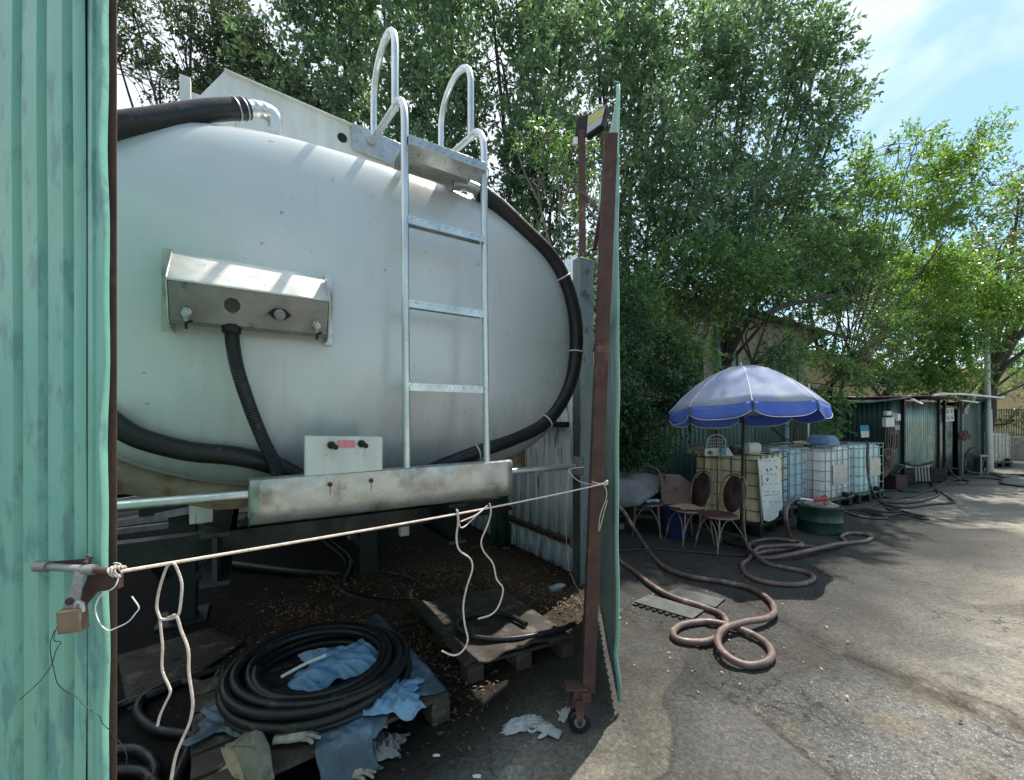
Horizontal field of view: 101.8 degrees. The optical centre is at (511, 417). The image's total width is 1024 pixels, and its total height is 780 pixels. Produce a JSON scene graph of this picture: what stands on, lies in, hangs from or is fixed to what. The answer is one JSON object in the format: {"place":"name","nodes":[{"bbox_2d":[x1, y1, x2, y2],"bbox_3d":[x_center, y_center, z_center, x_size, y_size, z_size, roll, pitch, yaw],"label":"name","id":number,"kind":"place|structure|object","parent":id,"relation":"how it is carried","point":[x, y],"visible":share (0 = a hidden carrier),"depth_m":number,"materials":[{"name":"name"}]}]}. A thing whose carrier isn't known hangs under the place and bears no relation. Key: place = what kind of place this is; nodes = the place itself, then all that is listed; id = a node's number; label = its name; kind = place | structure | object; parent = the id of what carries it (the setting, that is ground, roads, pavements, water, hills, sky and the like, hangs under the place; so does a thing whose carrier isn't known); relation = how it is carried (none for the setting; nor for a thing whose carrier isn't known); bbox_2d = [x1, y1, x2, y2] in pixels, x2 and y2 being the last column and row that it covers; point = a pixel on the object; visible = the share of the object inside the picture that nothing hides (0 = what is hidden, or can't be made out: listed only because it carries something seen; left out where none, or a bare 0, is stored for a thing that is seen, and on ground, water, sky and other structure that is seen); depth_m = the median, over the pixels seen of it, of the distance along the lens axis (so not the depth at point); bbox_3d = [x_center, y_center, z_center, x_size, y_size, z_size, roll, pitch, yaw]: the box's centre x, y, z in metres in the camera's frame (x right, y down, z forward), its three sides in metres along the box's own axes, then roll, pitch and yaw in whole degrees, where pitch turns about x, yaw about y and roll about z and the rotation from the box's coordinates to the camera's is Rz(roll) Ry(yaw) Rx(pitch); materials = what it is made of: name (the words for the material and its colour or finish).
{"place":"outdoors","nodes":[
{"label":"outdoors","id":0,"kind":"place"},
{"bbox_2d":[117,460,1023,779],"bbox_3d":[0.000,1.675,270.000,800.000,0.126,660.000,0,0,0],"label":"ground","id":1,"kind":"structure","parent":0,"point":[907,588],"depth_m":3.00,"materials":[{"name":"asphalt"}]},
{"bbox_2d":[0,0,122,779],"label":"corrugated gate","id":2,"kind":"structure","parent":1,"relation":"on","point":[58,305],"depth_m":0.82,"materials":[{"name":"green metal"}]},
{"bbox_2d":[56,600,88,633],"bbox_3d":[-0.789,0.357,0.748,0.042,0.058,0.020,0,0,-8],"label":"padlock","id":3,"kind":"object","parent":2,"relation":"hanging from","point":[74,618],"visible":1,"depth_m":0.74,"materials":[{"name":"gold metal"}]},
{"bbox_2d":[19,627,61,699],"bbox_3d":[-0.850,0.433,0.759,0.101,0.169,0.009,0,0,6],"label":"wire","id":4,"kind":"object","parent":3,"relation":"attached to","point":[51,663],"visible":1,"depth_m":0.76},
{"bbox_2d":[49,630,126,772],"bbox_3d":[-0.769,0.515,0.754,0.151,0.251,0.008,0,0,6],"label":"wire","id":5,"kind":"object","parent":4,"relation":"hanging from","point":[85,705],"visible":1,"depth_m":0.75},
{"bbox_2d":[107,467,607,577],"bbox_3d":[-0.138,0.439,1.559,0.149,0.347,2.001,0,0,40],"label":"rope","id":6,"kind":"object","parent":2,"relation":"attached to","point":[115,573],"visible":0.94,"depth_m":1.01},
{"bbox_2d":[95,574,139,630],"bbox_3d":[-0.700,0.333,0.746,0.098,0.095,0.022,0,0,12],"label":"wire","id":7,"kind":"object","parent":6,"relation":"attached to","point":[103,627],"visible":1,"depth_m":0.74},
{"bbox_2d":[155,562,183,620],"bbox_3d":[-0.679,0.344,0.821,0.055,0.119,0.012,0,0,0],"label":"twine","id":8,"kind":"object","parent":6,"relation":"hanging from","point":[174,564],"visible":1,"depth_m":0.82,"materials":[{"name":"beige fabric"}]},
{"bbox_2d":[156,620,171,726],"bbox_3d":[-0.689,0.506,0.824,0.030,0.211,0.005,0,0,0],"label":"twine","id":9,"kind":"object","parent":8,"relation":"hanging from","point":[162,669],"visible":1,"depth_m":0.82,"materials":[{"name":"beige fabric"}]},
{"bbox_2d":[166,614,194,779],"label":"twine","id":10,"kind":"object","parent":8,"relation":"hanging from","point":[176,616],"visible":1,"depth_m":0.82,"materials":[{"name":"beige fabric"}]},
{"bbox_2d":[441,509,472,655],"bbox_3d":[-0.186,0.563,1.414,0.110,0.502,0.015,0,0,0],"label":"twine","id":11,"kind":"object","parent":6,"relation":"hanging from","point":[459,653],"visible":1,"depth_m":1.42,"materials":[{"name":"beige fabric"}]},
{"bbox_2d":[478,503,503,619],"bbox_3d":[-0.078,0.533,1.538,0.096,0.432,0.010,0,0,0],"label":"twine","id":12,"kind":"object","parent":6,"relation":"hanging from","point":[489,558],"visible":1,"depth_m":1.54,"materials":[{"name":"beige fabric"}]},
{"bbox_2d":[117,743,161,779],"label":"hose","id":13,"kind":"object","parent":1,"relation":"on","point":[148,757],"visible":0.69,"depth_m":1.97,"materials":[{"name":"black rubber"}]},
{"bbox_2d":[131,677,201,779],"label":"hose","id":14,"kind":"object","parent":1,"relation":"on","point":[143,720],"visible":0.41,"depth_m":2.21,"materials":[{"name":"black rubber"}]},
{"bbox_2d":[117,661,232,711],"bbox_3d":[-2.041,1.670,2.590,0.199,0.048,0.939,0,0,37],"label":"pallet","id":15,"kind":"object","parent":1,"relation":"on","point":[153,694],"visible":0.49,"depth_m":2.54,"materials":[{"name":"brown wood"}]},
{"bbox_2d":[117,627,242,710],"bbox_3d":[-2.281,1.682,2.910,0.798,0.024,0.654,0,0,43],"label":"sheet scrap","id":16,"kind":"object","parent":1,"relation":"on","point":[140,668],"visible":0.86,"depth_m":2.89,"materials":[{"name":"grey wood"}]},
{"bbox_2d":[117,0,285,107],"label":"thin tree","id":17,"kind":"object","parent":1,"relation":"on","point":[147,60],"visible":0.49,"depth_m":9.01,"materials":[{"name":"green plant"}]},
{"bbox_2d":[161,7,322,107],"bbox_3d":[-5.743,-3.398,9.371,4.290,10.442,2.384,0,0,20],"label":"leafy shrub","id":18,"kind":"object","parent":1,"relation":"on","point":[216,40],"visible":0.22,"depth_m":8.70,"materials":[{"name":"green plant"}]},
{"bbox_2d":[190,655,449,779],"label":"pallet","id":19,"kind":"object","parent":1,"relation":"on","point":[207,761],"visible":0.29,"depth_m":2.04,"materials":[{"name":"brown wood"}]},
{"bbox_2d":[182,688,281,745],"bbox_3d":[-1.420,1.516,2.142,0.373,0.036,0.347,0,0,-17],"label":"plastic sheet","id":20,"kind":"object","parent":19,"relation":"on","point":[212,722],"visible":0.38,"depth_m":2.04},
{"bbox_2d":[218,746,273,779],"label":"cardboard sheet","id":21,"kind":"object","parent":19,"relation":"on","point":[232,765],"visible":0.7,"depth_m":1.86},
{"bbox_2d":[224,729,274,779],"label":"sack","id":22,"kind":"object","parent":21,"relation":"on","point":[251,750],"visible":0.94,"depth_m":1.84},
{"bbox_2d":[272,730,320,744],"bbox_3d":[-1.019,1.512,2.001,0.221,0.046,0.144,0,0,0],"label":"glove","id":23,"kind":"object","parent":19,"relation":"on","point":[305,736],"visible":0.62,"depth_m":1.95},
{"bbox_2d":[213,621,411,740],"bbox_3d":[-1.161,1.535,2.410,1.120,0.318,0.960,0,0,-29],"label":"hose coil","id":24,"kind":"object","parent":19,"relation":"on","point":[247,699],"visible":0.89,"depth_m":2.18,"materials":[{"name":"black rubber"}]},
{"bbox_2d":[287,639,387,691],"bbox_3d":[-1.018,1.443,2.484,0.555,0.090,0.433,0,0,-22],"label":"plastic bag","id":25,"kind":"object","parent":24,"relation":"in","point":[359,657],"visible":0.84,"depth_m":2.40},
{"bbox_2d":[313,716,383,779],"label":"plastic sheet","id":26,"kind":"object","parent":19,"relation":"on","point":[344,752],"visible":0.62,"depth_m":1.98,"materials":[{"name":"plastic"}]},
{"bbox_2d":[328,614,450,738],"bbox_3d":[-0.880,1.603,2.655,0.762,0.172,1.166,0,0,-41],"label":"plastic sheet","id":27,"kind":"object","parent":19,"relation":"on","point":[431,684],"visible":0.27,"depth_m":2.42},
{"bbox_2d":[363,677,425,720],"bbox_3d":[-0.685,1.529,2.272,0.417,0.104,0.302,0,0,-14],"label":"plastic sheet","id":28,"kind":"object","parent":27,"relation":"on","point":[402,701],"visible":0.56,"depth_m":2.20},
{"bbox_2d":[207,0,466,144],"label":"ficus tree","id":29,"kind":"object","parent":1,"relation":"on","point":[336,47],"visible":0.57,"depth_m":7.96,"materials":[{"name":"green plant"}]},
{"bbox_2d":[117,27,583,631],"bbox_3d":[-3.101,-0.305,4.690,4.569,4.010,7.144,0,0,-33],"label":"tank trailer","id":30,"kind":"object","parent":1,"relation":"on","point":[327,323],"visible":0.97,"depth_m":2.18,"materials":[{"name":"paint"}]},
{"bbox_2d":[318,538,410,601],"bbox_3d":[-1.758,1.348,4.325,2.174,0.759,0.380,0,0,45],"label":"hose","id":31,"kind":"object","parent":30,"relation":"hanging from","point":[340,553],"visible":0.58,"depth_m":4.22,"materials":[{"name":"black rubber"}]},
{"bbox_2d":[352,768,376,779],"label":"glove","id":32,"kind":"object","parent":1,"relation":"on","point":[359,773],"visible":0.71,"depth_m":1.95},
{"bbox_2d":[121,530,633,770],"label":"leaf litter","id":33,"kind":"object","parent":1,"relation":"on","point":[424,636],"visible":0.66,"depth_m":3.77,"materials":[{"name":"brown plant"}]},
{"bbox_2d":[231,560,434,589],"bbox_3d":[-1.904,1.645,4.376,2.540,0.101,0.310,0,0,17],"label":"hose","id":34,"kind":"object","parent":33,"relation":"on","point":[275,569],"visible":0.56,"depth_m":4.41,"materials":[{"name":"black rubber"}]},
{"bbox_2d":[373,731,407,761],"bbox_3d":[-0.661,1.657,2.126,0.245,0.066,0.187,0,0,0],"label":"plastic bag","id":35,"kind":"object","parent":1,"relation":"on","point":[385,745],"visible":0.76,"depth_m":2.09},
{"bbox_2d":[413,589,574,683],"bbox_3d":[-0.188,1.635,3.220,0.803,0.128,1.109,0,0,-33],"label":"pallet","id":36,"kind":"object","parent":1,"relation":"on","point":[519,659],"visible":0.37,"depth_m":2.82,"materials":[{"name":"brown wood"}]},
{"bbox_2d":[408,587,571,667],"bbox_3d":[-0.208,1.540,3.197,0.826,0.077,1.127,0,0,-33],"label":"board","id":37,"kind":"object","parent":36,"relation":"on","point":[442,616],"visible":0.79,"depth_m":3.13,"materials":[{"name":"grey wood"}]},
{"bbox_2d":[455,610,576,641],"bbox_3d":[0.029,1.525,3.049,0.892,0.040,0.420,0,0,0],"label":"hose","id":38,"kind":"object","parent":37,"relation":"on","point":[512,638],"visible":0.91,"depth_m":2.95,"materials":[{"name":"black rubber"}]},
{"bbox_2d":[354,0,635,299],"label":"ficus tree","id":39,"kind":"object","parent":1,"relation":"on","point":[531,56],"visible":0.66,"depth_m":7.12,"materials":[{"name":"green plant"}]},
{"bbox_2d":[460,253,577,571],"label":"corrugated wall","id":40,"kind":"structure","parent":1,"relation":"on","point":[543,527],"depth_m":4.84,"materials":[{"name":"metal"}]},
{"bbox_2d":[500,714,543,735],"bbox_3d":[0.053,1.674,2.285,0.268,0.039,0.105,0,0,-22],"label":"rag","id":41,"kind":"object","parent":1,"relation":"on","point":[522,723],"visible":0.97,"depth_m":2.26,"materials":[{"name":"fabric"}]},
{"bbox_2d":[527,716,561,738],"bbox_3d":[0.163,1.679,2.242,0.196,0.043,0.122,0,0,40],"label":"glove","id":42,"kind":"object","parent":1,"relation":"on","point":[544,728],"visible":0.93,"depth_m":2.23,"materials":[{"name":"fabric"}]},
{"bbox_2d":[507,110,601,300],"bbox_3d":[0.569,-0.943,5.029,1.295,5.488,0.826,0,0,28],"label":"tree","id":43,"kind":"object","parent":1,"relation":"on","point":[556,165],"visible":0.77,"depth_m":4.88,"materials":[{"name":"green plant"}]},
{"bbox_2d":[573,257,592,584],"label":"column","id":44,"kind":"structure","parent":1,"relation":"on","point":[583,285],"depth_m":4.21,"materials":[{"name":"metal"}]},
{"bbox_2d":[573,104,609,257],"bbox_3d":[0.863,-0.859,4.563,0.412,5.117,0.171,0,0,33],"label":"flood light","id":45,"kind":"object","parent":1,"relation":"on","point":[592,125],"visible":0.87,"depth_m":4.57,"materials":[{"name":"metal"}]},
{"bbox_2d":[564,83,621,732],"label":"corrugated gate","id":46,"kind":"structure","parent":1,"relation":"on","point":[602,583],"depth_m":2.26,"materials":[{"name":"metal"}]},
{"bbox_2d":[632,465,662,537],"bbox_3d":[1.992,1.218,6.133,0.462,0.968,0.518,0,0,20],"label":"chair","id":47,"kind":"object","parent":1,"relation":"on","point":[647,505],"visible":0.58,"depth_m":6.00,"materials":[{"name":"beige plastic"}]},
{"bbox_2d":[619,468,658,506],"bbox_3d":[1.744,1.127,6.300,0.819,0.665,0.942,0,0,-25],"label":"sack","id":48,"kind":"object","parent":47,"relation":"on","point":[637,489],"visible":0.6,"depth_m":6.01,"materials":[{"name":"grey fabric"}]},
{"bbox_2d":[593,255,716,526],"bbox_3d":[2.253,-0.380,6.810,2.397,4.397,1.378,0,0,-29],"label":"vine","id":49,"kind":"object","parent":1,"relation":"on","point":[633,444],"visible":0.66,"depth_m":6.44,"materials":[{"name":"green plant"}]},
{"bbox_2d":[531,0,789,393],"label":"ficus tree","id":50,"kind":"object","parent":1,"relation":"on","point":[657,44],"visible":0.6,"depth_m":8.48,"materials":[{"name":"green plant"}]},
{"bbox_2d":[491,400,836,546],"bbox_3d":[4.267,0.650,8.212,10.702,2.100,0.131,0,0,-32],"label":"fence","id":51,"kind":"object","parent":1,"relation":"on","point":[501,526],"visible":0.17,"depth_m":7.59,"materials":[{"name":"metal"}]},
{"bbox_2d":[723,356,883,444],"bbox_3d":[5.963,0.214,8.854,4.324,3.178,1.136,0,0,-16],"label":"vine","id":52,"kind":"object","parent":51,"relation":"hanging from","point":[850,369],"visible":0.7,"depth_m":9.10,"materials":[{"name":"green plant"}]},
{"bbox_2d":[633,594,703,619],"bbox_3d":[1.392,1.691,3.713,0.536,0.018,0.317,0,0,42],"label":"floor plate","id":53,"kind":"object","parent":1,"relation":"on","point":[662,605],"visible":0.95,"depth_m":3.70,"materials":[{"name":"metal"}]},
{"bbox_2d":[657,473,692,503],"bbox_3d":[2.648,1.172,6.691,0.598,0.545,0.172,0,0,-3],"label":"fabric panel","id":54,"kind":"object","parent":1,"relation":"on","point":[676,488],"visible":0.8,"depth_m":6.71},
{"bbox_2d":[661,504,688,539],"bbox_3d":[2.331,1.490,5.941,0.400,0.420,0.400,0,0,0],"label":"bucket","id":55,"kind":"object","parent":1,"relation":"on","point":[675,529],"visible":0.62,"depth_m":5.80,"materials":[{"name":"blue plastic"}]},
{"bbox_2d":[665,470,714,546],"bbox_3d":[2.434,1.218,5.709,0.518,0.968,0.462,0,0,-14],"label":"chair","id":56,"kind":"object","parent":1,"relation":"on","point":[702,486],"visible":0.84,"depth_m":5.67,"materials":[{"name":"brown wicker"}]},
{"bbox_2d":[667,503,705,509],"bbox_3d":[2.393,1.215,5.709,0.438,0.032,0.391,0,0,-15],"label":"cardboard sheet","id":57,"kind":"object","parent":56,"relation":"on","point":[686,506],"visible":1,"depth_m":5.63,"materials":[{"name":"cardboard"}]},
{"bbox_2d":[593,218,799,400],"bbox_3d":[3.330,-0.932,7.640,3.998,5.467,1.957,0,0,-19],"label":"leafy shrub","id":58,"kind":"object","parent":1,"relation":"on","point":[726,294],"visible":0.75,"depth_m":7.59,"materials":[{"name":"green plant"}]},
{"bbox_2d":[669,587,724,607],"bbox_3d":[1.718,1.691,3.916,0.458,0.018,0.306,0,0,41],"label":"floor plate","id":59,"kind":"object","parent":1,"relation":"on","point":[710,600],"visible":0.71,"depth_m":3.88,"materials":[{"name":"metal"}]},
{"bbox_2d":[619,548,774,555],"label":"hose","id":60,"kind":"object","parent":1,"relation":"on","point":[692,551],"visible":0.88,"depth_m":5.19,"materials":[{"name":"black rubber"}]},
{"bbox_2d":[619,505,777,669],"bbox_3d":[1.752,1.444,4.209,1.270,0.563,2.849,0,0,0],"label":"hose","id":61,"kind":"object","parent":1,"relation":"on","point":[725,625],"visible":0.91,"depth_m":3.37,"materials":[{"name":"rubber"}]},
{"bbox_2d":[694,473,748,555],"bbox_3d":[2.693,1.218,5.361,0.518,0.968,0.462,0,0,-18],"label":"chair","id":62,"kind":"object","parent":1,"relation":"on","point":[733,492],"visible":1,"depth_m":5.35,"materials":[{"name":"brown wicker"}]},
{"bbox_2d":[691,447,788,537],"bbox_3d":[3.644,1.113,6.550,1.136,1.175,1.128,0,0,-40],"label":"bulk liquid tank","id":63,"kind":"object","parent":1,"relation":"on","point":[720,468],"visible":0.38,"depth_m":6.21,"materials":[{"name":"yellow plastic"}]},
{"bbox_2d":[685,443,720,454],"bbox_3d":[2.910,0.473,6.345,0.534,0.174,0.433,0,0,0],"label":"sack","id":64,"kind":"object","parent":63,"relation":"on","point":[697,448],"visible":0.78,"depth_m":6.25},
{"bbox_2d":[701,434,725,455],"bbox_3d":[3.024,0.413,6.240,0.334,0.322,0.140,0,0,0],"label":"wire basket","id":65,"kind":"object","parent":63,"relation":"on","point":[715,451],"visible":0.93,"depth_m":6.17,"materials":[{"name":"white metal"}]},
{"bbox_2d":[741,442,760,453],"bbox_3d":[3.539,0.459,6.150,0.220,0.180,0.180,0,0,-11],"label":"jerrycan","id":66,"kind":"object","parent":63,"relation":"on","point":[752,447],"visible":0.87,"depth_m":6.08,"materials":[{"name":"white plastic"}]},
{"bbox_2d":[757,457,782,523],"bbox_3d":[3.726,1.036,5.997,0.977,0.917,0.036,0,0,-40],"label":"notice board","id":67,"kind":"object","parent":63,"relation":"attached to","point":[769,485],"visible":0.99,"depth_m":5.95,"materials":[{"name":"white paper"}]},
{"bbox_2d":[593,284,904,401],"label":"house","id":68,"kind":"structure","parent":1,"relation":"on","point":[752,348],"depth_m":15.11,"materials":[{"name":"beige concrete"}]},
{"bbox_2d":[678,344,704,387],"bbox_3d":[5.505,-1.550,12.742,1.243,1.370,0.105,0,0,-32],"label":"window","id":69,"kind":"structure","parent":68,"relation":"in","point":[700,366],"depth_m":12.89,"materials":[{"name":"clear glass"}]},
{"bbox_2d":[669,362,832,548],"bbox_3d":[3.094,0.480,5.528,1.794,2.441,1.796,0,0,0],"label":"parasol","id":70,"kind":"object","parent":1,"relation":"on","point":[725,398],"visible":0.99,"depth_m":5.07,"materials":[{"name":"fabric"}]},
{"bbox_2d":[719,445,807,517],"bbox_3d":[4.551,1.113,7.454,1.016,1.175,1.127,0,0,-30],"label":"bulk liquid tank","id":71,"kind":"object","parent":1,"relation":"on","point":[796,472],"visible":0.23,"depth_m":7.14,"materials":[{"name":"white plastic"}]},
{"bbox_2d":[661,0,888,372],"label":"ficus tree","id":72,"kind":"object","parent":1,"relation":"on","point":[811,40],"visible":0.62,"depth_m":9.82,"materials":[{"name":"green plant"}]},
{"bbox_2d":[714,213,864,441],"bbox_3d":[5.939,-1.218,8.631,3.316,6.068,1.813,0,0,-16],"label":"leafy shrub","id":73,"kind":"object","parent":1,"relation":"on","point":[781,351],"visible":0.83,"depth_m":8.53,"materials":[{"name":"green plant"}]},
{"bbox_2d":[763,293,833,315],"bbox_3d":[5.662,-2.226,8.185,1.676,0.545,0.120,0,0,-14],"label":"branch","id":74,"kind":"object","parent":73,"relation":"attached to","point":[792,303],"visible":1,"depth_m":8.12,"materials":[{"name":"brown plant"}]},
{"bbox_2d":[739,497,873,586],"bbox_3d":[3.640,1.443,5.300,3.066,0.553,0.978,0,0,-38],"label":"hose","id":75,"kind":"object","parent":1,"relation":"on","point":[794,543],"visible":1,"depth_m":5.15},
{"bbox_2d":[768,443,853,505],"bbox_3d":[5.913,1.113,8.164,1.136,1.175,1.127,0,0,-30],"label":"bulk liquid tank","id":76,"kind":"object","parent":1,"relation":"on","point":[829,468],"visible":0.56,"depth_m":7.72,"materials":[{"name":"white plastic"}]},
{"bbox_2d":[806,435,839,445],"bbox_3d":[5.795,0.422,7.750,0.551,0.196,0.408,0,0,-30],"label":"plastic tub","id":77,"kind":"object","parent":76,"relation":"on","point":[823,440],"visible":0.99,"depth_m":7.59,"materials":[{"name":"blue plastic"}]},
{"bbox_2d":[796,495,843,535],"bbox_3d":[4.600,1.428,6.220,0.580,0.543,0.580,0,0,0],"label":"drum","id":78,"kind":"object","parent":1,"relation":"on","point":[818,518],"visible":0.86,"depth_m":6.02,"materials":[{"name":"green paint"}]},
{"bbox_2d":[839,441,883,503],"bbox_3d":[7.063,1.113,8.814,1.136,1.175,1.127,0,0,-30],"label":"bulk liquid tank","id":79,"kind":"object","parent":1,"relation":"on","point":[861,489],"visible":0.42,"depth_m":8.34,"materials":[{"name":"white plastic"}]},
{"bbox_2d":[792,223,932,400],"bbox_3d":[8.827,-1.400,10.688,3.990,6.432,2.471,0,0,-37],"label":"leafy bush","id":80,"kind":"object","parent":1,"relation":"on","point":[891,376],"visible":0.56,"depth_m":10.44,"materials":[{"name":"green plant"}]},
{"bbox_2d":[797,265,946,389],"bbox_3d":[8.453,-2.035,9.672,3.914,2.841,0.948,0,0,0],"label":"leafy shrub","id":81,"kind":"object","parent":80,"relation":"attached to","point":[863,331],"visible":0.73,"depth_m":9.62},
{"bbox_2d":[865,440,899,510],"bbox_3d":[6.732,1.085,7.535,0.504,1.288,1.633,0,0,39],"label":"hose","id":82,"kind":"object","parent":1,"relation":"on","point":[868,474],"visible":0.95,"depth_m":7.47,"materials":[{"name":"black rubber"}]},
{"bbox_2d":[844,508,928,519],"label":"hose","id":83,"kind":"object","parent":1,"relation":"on","point":[905,513],"visible":0.96,"depth_m":7.12,"materials":[{"name":"black rubber"}]},
{"bbox_2d":[753,163,1023,366],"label":"leafy tree","id":84,"kind":"object","parent":1,"relation":"on","point":[963,236],"visible":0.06,"depth_m":17.21,"materials":[{"name":"green plant"}]},
{"bbox_2d":[841,481,939,512],"bbox_3d":[8.867,1.680,9.174,6.371,0.042,0.939,0,0,-32],"label":"hose","id":85,"kind":"object","parent":1,"relation":"on","point":[912,502],"visible":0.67,"depth_m":8.12,"materials":[{"name":"black rubber"}]},
{"bbox_2d":[885,474,908,489],"bbox_3d":[9.020,1.522,9.771,0.300,0.345,0.330,0,0,0],"label":"crate","id":86,"kind":"object","parent":1,"relation":"on","point":[895,481],"visible":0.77,"depth_m":9.63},
{"bbox_2d":[824,392,1004,487],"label":"shed","id":87,"kind":"structure","parent":1,"relation":"on","point":[926,432],"depth_m":10.80,"materials":[{"name":"green metal"}]},
{"bbox_2d":[882,411,900,476],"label":"electrical boxes","id":88,"kind":"object","parent":87,"relation":"attached to","point":[888,422],"visible":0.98,"depth_m":9.53,"materials":[{"name":"metal"}]},
{"bbox_2d":[940,410,952,472],"bbox_3d":[12.318,0.690,11.822,1.033,1.780,0.025,0,0,-29],"label":"door","id":89,"kind":"structure","parent":87,"relation":"in","point":[949,426],"depth_m":11.91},
{"bbox_2d":[898,461,933,486],"bbox_3d":[9.807,1.382,10.041,1.037,0.695,0.410,0,0,0],"label":"chair","id":90,"kind":"object","parent":1,"relation":"on","point":[919,466],"visible":0.87,"depth_m":9.87,"materials":[{"name":"white plastic"}]},
{"bbox_2d":[882,489,955,508],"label":"hose","id":91,"kind":"object","parent":1,"relation":"on","point":[921,505],"visible":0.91,"depth_m":8.30,"materials":[{"name":"black rubber"}]},
{"bbox_2d":[817,102,1023,395],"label":"slender tree","id":92,"kind":"object","parent":1,"relation":"on","point":[940,170],"visible":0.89,"depth_m":10.60,"materials":[{"name":"green plant"}]},
{"bbox_2d":[882,479,969,498],"bbox_3d":[9.978,1.680,9.899,4.989,0.042,0.508,0,0,-28],"label":"hose","id":93,"kind":"object","parent":1,"relation":"on","point":[919,493],"visible":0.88,"depth_m":10.26,"materials":[{"name":"black rubber"}]},
{"bbox_2d":[851,234,1023,409],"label":"leafy bush","id":94,"kind":"object","parent":1,"relation":"on","point":[937,272],"visible":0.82,"depth_m":12.14,"materials":[{"name":"green plant"}]},
{"bbox_2d":[927,467,947,482],"bbox_3d":[11.138,1.522,10.993,0.400,0.355,0.380,0,0,0],"label":"crate","id":95,"kind":"object","parent":1,"relation":"on","point":[939,475],"visible":0.6,"depth_m":10.82,"materials":[{"name":"black plastic"}]},
{"bbox_2d":[983,309,993,471],"bbox_3d":[14.890,-0.869,13.000,0.266,5.144,0.170,0,0,0],"label":"pole","id":96,"kind":"object","parent":1,"relation":"on","point":[988,421],"visible":0.77,"depth_m":12.95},
{"bbox_2d":[954,158,1023,431],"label":"leafy tree","id":97,"kind":"object","parent":1,"relation":"on","point":[1013,237],"visible":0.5,"depth_m":15.14,"materials":[{"name":"green plant"}]},
{"bbox_2d":[975,327,1023,409],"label":"leaning trunk","id":98,"kind":"object","parent":97,"relation":"attached to","point":[1001,357],"visible":0.73,"depth_m":16.09,"materials":[{"name":"brown plant"}]},
{"bbox_2d":[958,336,1023,436],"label":"leafy tree","id":99,"kind":"object","parent":1,"relation":"on","point":[1017,363],"visible":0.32,"depth_m":18.76,"materials":[{"name":"green plant"}]},
{"bbox_2d":[984,432,1013,467],"bbox_3d":[16.594,1.113,14.552,0.966,1.175,1.128,0,0,-15],"label":"bulk liquid tank","id":100,"kind":"object","parent":1,"relation":"on","point":[1001,446],"visible":0.35,"depth_m":14.14,"materials":[{"name":"white plastic"}]},
{"bbox_2d":[1010,437,1023,459],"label":"wall","id":101,"kind":"structure","parent":1,"relation":"on","point":[1018,448],"depth_m":16.63,"materials":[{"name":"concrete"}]},
{"bbox_2d":[994,409,1023,436],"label":"railing","id":102,"kind":"object","parent":101,"relation":"on","point":[1016,434],"visible":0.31,"depth_m":17.06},
{"bbox_2d":[117,0,1023,367],"label":"sky","id":103,"kind":"structure","parent":0,"point":[953,60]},
{"bbox_2d":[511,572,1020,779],"bbox_3d":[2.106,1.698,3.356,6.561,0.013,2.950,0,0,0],"label":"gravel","id":104,"kind":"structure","parent":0,"point":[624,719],"depth_m":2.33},
{"bbox_2d":[884,368,1023,436],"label":"retaining wall","id":105,"kind":"structure","parent":0,"point":[1007,402],"depth_m":29.75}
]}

